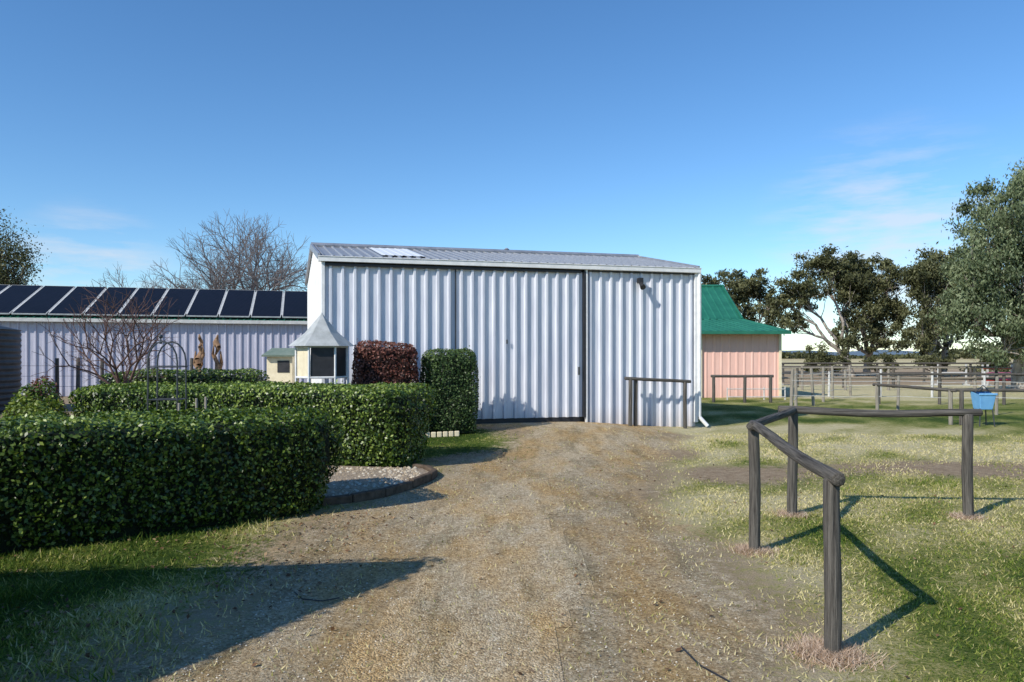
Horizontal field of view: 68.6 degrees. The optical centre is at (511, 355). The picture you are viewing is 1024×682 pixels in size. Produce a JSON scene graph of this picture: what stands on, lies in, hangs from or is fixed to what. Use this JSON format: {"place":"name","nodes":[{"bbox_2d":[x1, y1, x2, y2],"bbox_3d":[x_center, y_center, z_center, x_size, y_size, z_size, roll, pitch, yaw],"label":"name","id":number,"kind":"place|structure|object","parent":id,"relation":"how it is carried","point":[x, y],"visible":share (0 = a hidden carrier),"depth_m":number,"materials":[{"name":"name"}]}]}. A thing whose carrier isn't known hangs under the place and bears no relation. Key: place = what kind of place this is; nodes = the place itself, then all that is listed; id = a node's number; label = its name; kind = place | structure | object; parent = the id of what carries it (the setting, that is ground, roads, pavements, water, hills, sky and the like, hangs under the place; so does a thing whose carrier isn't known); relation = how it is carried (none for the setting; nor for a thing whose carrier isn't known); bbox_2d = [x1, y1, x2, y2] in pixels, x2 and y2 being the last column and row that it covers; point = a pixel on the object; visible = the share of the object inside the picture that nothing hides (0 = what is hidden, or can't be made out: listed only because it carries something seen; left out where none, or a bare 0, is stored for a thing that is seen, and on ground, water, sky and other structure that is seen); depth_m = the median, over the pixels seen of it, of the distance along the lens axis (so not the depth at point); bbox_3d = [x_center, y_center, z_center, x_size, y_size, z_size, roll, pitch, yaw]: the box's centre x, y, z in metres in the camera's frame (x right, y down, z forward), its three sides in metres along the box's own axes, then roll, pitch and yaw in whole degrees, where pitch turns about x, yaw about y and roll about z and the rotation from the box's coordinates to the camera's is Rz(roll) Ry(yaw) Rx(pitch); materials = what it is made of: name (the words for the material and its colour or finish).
{"place":"outdoors","nodes":[
{"label":"outdoors","id":0,"kind":"place"},
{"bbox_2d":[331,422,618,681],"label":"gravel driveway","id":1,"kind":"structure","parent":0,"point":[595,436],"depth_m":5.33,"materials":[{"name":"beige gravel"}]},
{"bbox_2d":[0,356,1023,681],"bbox_3d":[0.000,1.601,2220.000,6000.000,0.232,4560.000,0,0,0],"label":"ground","id":2,"kind":"structure","parent":0,"point":[720,416],"depth_m":6.08,"materials":[{"name":"green plant"}]},
{"bbox_2d":[0,326,21,412],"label":"water tank","id":3,"kind":"object","parent":2,"relation":"on","point":[10,361],"visible":0.77,"depth_m":19.66,"materials":[{"name":"plastic"}]},
{"bbox_2d":[0,206,51,285],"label":"evergreen tree","id":4,"kind":"object","parent":2,"relation":"on","point":[6,274],"visible":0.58,"depth_m":38.38,"materials":[{"name":"green plant"}]},
{"bbox_2d":[5,378,65,415],"bbox_3d":[-7.972,1.056,12.523,1.091,1.364,1.109,0,0,0],"label":"dark shrub","id":5,"kind":"object","parent":2,"relation":"on","point":[51,395],"visible":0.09,"depth_m":12.53,"materials":[{"name":"green plant"}]},
{"bbox_2d":[2,389,69,417],"bbox_3d":[-7.188,1.120,11.249,1.191,1.232,1.245,0,0,0],"label":"golden shrub","id":6,"kind":"object","parent":2,"relation":"on","point":[37,405],"visible":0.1,"depth_m":11.18,"materials":[{"name":"green plant"}]},
{"bbox_2d":[25,375,66,413],"bbox_3d":[-8.915,0.998,14.208,0.869,1.282,0.907,0,0,0],"label":"maroon shrub","id":7,"kind":"object","parent":2,"relation":"on","point":[42,381],"visible":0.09,"depth_m":14.23,"materials":[{"name":"brown plant"}]},
{"bbox_2d":[32,274,186,386],"bbox_3d":[-7.295,0.095,13.821,2.408,3.133,2.361,0,0,-22],"label":"bare crabapple tree","id":8,"kind":"object","parent":2,"relation":"on","point":[123,358],"visible":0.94,"depth_m":13.81,"materials":[{"name":"brown plant"}]},
{"bbox_2d":[26,358,192,406],"bbox_3d":[-12.388,0.840,21.926,5.790,1.520,0.283,0,0,-10],"label":"yard fence","id":9,"kind":"object","parent":2,"relation":"on","point":[78,372],"visible":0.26,"depth_m":21.79,"materials":[{"name":"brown wood"}]},
{"bbox_2d":[86,266,181,289],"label":"bare elm tree","id":10,"kind":"object","parent":2,"relation":"on","point":[117,269],"visible":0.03,"depth_m":48.52,"materials":[{"name":"brown plant"}]},
{"bbox_2d":[0,285,306,395],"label":"solar shed","id":11,"kind":"structure","parent":2,"relation":"on","point":[249,328],"depth_m":28.89,"materials":[{"name":"white metal"}]},
{"bbox_2d":[146,334,187,415],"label":"garden arch","id":12,"kind":"structure","parent":2,"relation":"on","point":[157,399],"depth_m":9.78,"materials":[{"name":"paint"}]},
{"bbox_2d":[0,402,347,552],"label":"box hedge","id":13,"kind":"object","parent":2,"relation":"on","point":[81,478],"visible":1,"depth_m":7.10,"materials":[{"name":"green plant"}]},
{"bbox_2d":[99,366,269,388],"bbox_3d":[-6.665,0.878,15.342,3.312,1.344,1.234,0,0,0],"label":"box hedge","id":14,"kind":"object","parent":2,"relation":"on","point":[211,376],"visible":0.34,"depth_m":14.95,"materials":[{"name":"green plant"}]},
{"bbox_2d":[178,397,206,417],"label":"garden stakes","id":15,"kind":"object","parent":2,"relation":"on","point":[205,402],"visible":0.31,"depth_m":9.44,"materials":[{"name":"grey wood"}]},
{"bbox_2d":[193,334,204,371],"bbox_3d":[-7.466,0.562,17.896,0.235,2.129,0.247,0,0,42],"label":"driftwood totem","id":16,"kind":"object","parent":2,"relation":"on","point":[198,360],"visible":0.5,"depth_m":17.87,"materials":[{"name":"brown wood"}]},
{"bbox_2d":[211,335,222,369],"bbox_3d":[-7.138,0.551,18.206,0.244,2.109,0.224,0,0,-40],"label":"driftwood totem","id":17,"kind":"object","parent":2,"relation":"on","point":[217,345],"visible":0.53,"depth_m":18.17,"materials":[{"name":"brown wood"}]},
{"bbox_2d":[135,208,307,292],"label":"bare elm tree","id":18,"kind":"object","parent":2,"relation":"on","point":[220,278],"visible":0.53,"depth_m":42.03,"materials":[{"name":"grey plant"}]},
{"bbox_2d":[68,379,437,467],"bbox_3d":[-4.134,1.047,12.048,5.784,1.373,1.723,0,0,8],"label":"box hedge","id":19,"kind":"object","parent":2,"relation":"on","point":[383,422],"visible":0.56,"depth_m":11.27,"materials":[{"name":"green plant"}]},
{"bbox_2d":[261,348,298,382],"bbox_3d":[-5.850,0.679,19.150,0.800,1.742,0.838,0,0,0],"label":"garden hutch","id":20,"kind":"object","parent":2,"relation":"on","point":[280,364],"visible":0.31,"depth_m":18.90,"materials":[{"name":"wood"}]},
{"bbox_2d":[289,264,307,290],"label":"bare elm tree","id":21,"kind":"object","parent":2,"relation":"on","point":[301,278],"visible":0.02,"depth_m":42.60,"materials":[{"name":"plant"}]},
{"bbox_2d":[289,313,353,384],"bbox_3d":[-3.520,0.375,13.900,1.160,2.350,1.159,0,0,0],"label":"hexagonal aviary","id":22,"kind":"object","parent":2,"relation":"on","point":[324,340],"visible":0.47,"depth_m":13.58,"materials":[{"name":"cream paint"},{"name":"metal"},{"name":"dark steel"}]},
{"bbox_2d":[311,348,345,376],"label":"dark windows","id":23,"kind":"structure","parent":22,"relation":"in","point":[321,358],"depth_m":13.54,"materials":[{"name":"glass"}]},
{"bbox_2d":[318,465,427,496],"bbox_3d":[-2.388,1.627,9.763,2.223,0.025,2.673,0,0,12],"label":"garden bed","id":24,"kind":"object","parent":2,"relation":"on","point":[340,477],"visible":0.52,"depth_m":9.97,"materials":[{"name":"grey gravel"}]},
{"bbox_2d":[320,464,437,505],"bbox_3d":[-1.518,1.650,9.708,0.610,0.127,2.791,0,0,15],"label":"garden bed edging","id":25,"kind":"object","parent":2,"relation":"on","point":[431,474],"visible":0.84,"depth_m":9.05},
{"bbox_2d":[351,340,418,390],"bbox_3d":[-2.451,0.639,14.612,1.419,1.923,1.225,0,0,-12],"label":"maroon topiary shrub","id":26,"kind":"object","parent":2,"relation":"on","point":[378,362],"visible":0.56,"depth_m":14.20,"materials":[{"name":"red plant"}]},
{"bbox_2d":[122,461,762,681],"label":"loose gravel","id":27,"kind":"structure","parent":2,"relation":"on","point":[185,667],"depth_m":5.19,"materials":[{"name":"beige gravel"}]},
{"bbox_2d":[426,431,458,437],"bbox_3d":[-1.510,1.531,14.470,1.007,0.130,0.042,0,0,-15],"label":"white scalloped edging","id":28,"kind":"object","parent":2,"relation":"on","point":[445,433],"visible":0.62,"depth_m":14.51,"materials":[{"name":"white concrete"}]},
{"bbox_2d":[419,345,481,433],"bbox_3d":[-1.264,0.675,15.075,1.206,1.757,1.191,0,0,-18],"label":"clipped topiary shrub","id":29,"kind":"object","parent":2,"relation":"on","point":[448,377],"visible":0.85,"depth_m":14.70,"materials":[{"name":"green plant"}]},
{"bbox_2d":[305,242,708,426],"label":"machinery shed","id":30,"kind":"structure","parent":2,"relation":"on","point":[552,336],"depth_m":16.85,"materials":[{"name":"metal"}]},
{"bbox_2d":[325,265,454,384],"bbox_3d":[-2.559,-0.245,15.918,2.749,3.270,0.058,0,0,-15],"label":"sliding door","id":31,"kind":"structure","parent":30,"relation":"in","point":[414,306],"depth_m":15.93,"materials":[{"name":"white metal"}]},
{"bbox_2d":[456,269,581,418],"bbox_3d":[0.196,-0.245,16.639,2.912,3.270,0.058,0,0,-15],"label":"sliding door","id":32,"kind":"structure","parent":30,"relation":"in","point":[539,314],"depth_m":16.67,"materials":[{"name":"white metal"}]},
{"bbox_2d":[0,443,1019,681],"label":"fallen leaves","id":33,"kind":"object","parent":2,"relation":"on","point":[181,633],"visible":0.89,"depth_m":5.42,"materials":[{"name":"brown plant"}]},
{"bbox_2d":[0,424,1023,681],"bbox_3d":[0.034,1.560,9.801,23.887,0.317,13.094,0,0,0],"label":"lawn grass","id":34,"kind":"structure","parent":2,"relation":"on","point":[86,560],"depth_m":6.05,"materials":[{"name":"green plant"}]},
{"bbox_2d":[294,591,729,681],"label":"fallen twigs","id":35,"kind":"object","parent":2,"relation":"on","point":[720,676],"visible":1,"depth_m":4.17,"materials":[{"name":"bark"},{"name":"wood"}]},
{"bbox_2d":[624,377,690,428],"bbox_3d":[3.332,1.124,17.204,1.649,1.289,0.160,0,0,-15],"label":"hitching rail","id":36,"kind":"object","parent":2,"relation":"on","point":[637,379],"visible":0.89,"depth_m":17.07,"materials":[{"name":"grey wood"}]},
{"bbox_2d":[711,375,773,402],"bbox_3d":[8.300,1.238,27.104,2.210,1.084,0.131,0,0,6],"label":"hitching rail","id":37,"kind":"object","parent":2,"relation":"on","point":[744,377],"visible":0.88,"depth_m":27.06,"materials":[{"name":"grey wood"}]},
{"bbox_2d":[701,268,787,326],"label":"gum tree","id":38,"kind":"object","parent":2,"relation":"on","point":[742,286],"visible":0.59,"depth_m":69.18,"materials":[{"name":"green plant"}]},
{"bbox_2d":[701,285,790,397],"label":"pink stable","id":39,"kind":"structure","parent":2,"relation":"on","point":[734,341],"depth_m":30.20,"materials":[{"name":"green metal"}]},
{"bbox_2d":[727,386,785,399],"bbox_3d":[9.300,1.467,28.593,2.250,0.566,0.065,0,0,0],"label":"white panel fence","id":40,"kind":"object","parent":2,"relation":"on","point":[764,396],"visible":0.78,"depth_m":28.58,"materials":[{"name":"paint"}]},
{"bbox_2d":[762,243,879,376],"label":"gum tree","id":41,"kind":"object","parent":2,"relation":"on","point":[826,264],"visible":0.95,"depth_m":59.75,"materials":[{"name":"green plant"}]},
{"bbox_2d":[790,365,851,405],"bbox_3d":[11.161,1.079,27.140,0.473,1.349,10.731,0,0,33],"label":"wire paddock fence","id":42,"kind":"object","parent":2,"relation":"on","point":[794,384],"visible":0.93,"depth_m":25.37,"materials":[{"name":"grey wood"}]},
{"bbox_2d":[803,340,851,376],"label":"understory shrub","id":43,"kind":"object","parent":2,"relation":"on","point":[822,356],"visible":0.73,"depth_m":55.85,"materials":[{"name":"green plant"}]},
{"bbox_2d":[717,508,998,678],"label":"dead grass tufts","id":44,"kind":"object","parent":2,"relation":"on","point":[817,651],"visible":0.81,"depth_m":4.29,"materials":[{"name":"plant"}]},
{"bbox_2d":[746,405,982,654],"bbox_3d":[2.703,1.167,6.528,1.731,1.266,4.814,0,0,40],"label":"timber rail fence","id":45,"kind":"object","parent":2,"relation":"on","point":[834,480],"visible":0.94,"depth_m":6.48,"materials":[{"name":"grey wood"}]},
{"bbox_2d":[830,250,913,375],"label":"gum tree","id":46,"kind":"object","parent":2,"relation":"on","point":[870,316],"visible":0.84,"depth_m":60.37,"materials":[{"name":"green plant"}]},
{"bbox_2d":[782,364,997,387],"bbox_3d":[18.690,1.104,39.269,12.040,1.292,0.633,0,0,15],"label":"timber yard fence","id":47,"kind":"object","parent":2,"relation":"on","point":[893,371],"visible":0.34,"depth_m":38.84,"materials":[{"name":"grey wood"}]},
{"bbox_2d":[782,369,999,396],"bbox_3d":[20.006,1.146,30.097,18.202,1.212,0.104,0,0,6],"label":"fence","id":48,"kind":"object","parent":2,"relation":"on","point":[932,380],"visible":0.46,"depth_m":30.42,"materials":[{"name":"white paint"}]},
{"bbox_2d":[782,365,1011,389],"bbox_3d":[25.650,1.120,36.487,27.440,1.259,0.167,0,0,0],"label":"timber yard fence","id":49,"kind":"object","parent":2,"relation":"on","point":[974,377],"visible":0.62,"depth_m":36.42,"materials":[{"name":"grey wood"}]},
{"bbox_2d":[782,362,1012,382],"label":"arena rail fence","id":50,"kind":"object","parent":2,"relation":"on","point":[923,363],"visible":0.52,"depth_m":47.20,"materials":[{"name":"grey wood"}]},
{"bbox_2d":[782,343,1013,358],"bbox_3d":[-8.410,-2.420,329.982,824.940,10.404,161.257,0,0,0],"label":"distant treeline","id":51,"kind":"object","parent":2,"relation":"on","point":[793,355],"visible":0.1,"depth_m":371.27,"materials":[{"name":"green plant"}]},
{"bbox_2d":[790,376,1023,414],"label":"wire paddock fence","id":52,"kind":"object","parent":2,"relation":"on","point":[898,396],"visible":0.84,"depth_m":21.96,"materials":[{"name":"grey wood"}]},
{"bbox_2d":[872,383,957,424],"bbox_3d":[10.651,1.293,20.050,0.106,0.975,3.706,0,0,-3],"label":"hitching rail","id":53,"kind":"object","parent":2,"relation":"on","point":[950,400],"visible":0.79,"depth_m":19.51,"materials":[{"name":"grey wood"}]},
{"bbox_2d":[889,254,965,376],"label":"gum tree","id":54,"kind":"object","parent":2,"relation":"on","point":[923,277],"visible":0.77,"depth_m":57.51,"materials":[{"name":"green plant"}]},
{"bbox_2d":[859,351,1012,376],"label":"understory shrub","id":55,"kind":"object","parent":2,"relation":"on","point":[928,358],"visible":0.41,"depth_m":56.14,"materials":[{"name":"green plant"}]},
{"bbox_2d":[877,373,1023,404],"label":"timber yard fence","id":56,"kind":"object","parent":2,"relation":"on","point":[1003,387],"visible":0.73,"depth_m":25.91,"materials":[{"name":"grey wood"}]},
{"bbox_2d":[907,241,995,375],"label":"gum tree","id":57,"kind":"object","parent":2,"relation":"on","point":[947,345],"visible":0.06,"depth_m":61.60,"materials":[{"name":"green plant"}]},
{"bbox_2d":[934,364,969,384],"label":"show jump","id":58,"kind":"object","parent":2,"relation":"on","point":[954,372],"visible":0.3,"depth_m":42.96,"materials":[{"name":"white paint"}]},
{"bbox_2d":[925,158,1023,388],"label":"weeping gum tree","id":59,"kind":"object","parent":2,"relation":"on","point":[1003,226],"visible":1,"depth_m":34.10,"materials":[{"name":"green plant"}]},
{"bbox_2d":[970,385,997,426],"bbox_3d":[11.350,1.207,18.090,0.440,0.989,0.420,0,0,0],"label":"blue feed bin","id":60,"kind":"object","parent":2,"relation":"on","point":[985,401],"visible":0.89,"depth_m":17.95,"materials":[{"name":"plastic"}]},
{"bbox_2d":[954,388,1023,424],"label":"hitching rail","id":61,"kind":"object","parent":2,"relation":"on","point":[961,391],"visible":0.77,"depth_m":18.22,"materials":[{"name":"grey wood"}]},
{"bbox_2d":[982,365,1011,386],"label":"show jump","id":62,"kind":"object","parent":2,"relation":"on","point":[999,379],"visible":0.26,"depth_m":40.90,"materials":[{"name":"white paint"}]},
{"bbox_2d":[986,364,1010,384],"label":"show jump","id":63,"kind":"object","parent":2,"relation":"on","point":[987,371],"visible":0.14,"depth_m":41.96,"materials":[{"name":"white paint"}]},
{"bbox_2d":[0,0,1023,351],"label":"sky","id":64,"kind":"structure","parent":0,"point":[714,136],"materials":[{"name":"blue"}]},
{"bbox_2d":[782,350,972,355],"bbox_3d":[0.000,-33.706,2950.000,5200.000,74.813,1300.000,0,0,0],"label":"hills","id":65,"kind":"structure","parent":0,"point":[857,353],"depth_m":2566.96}
]}

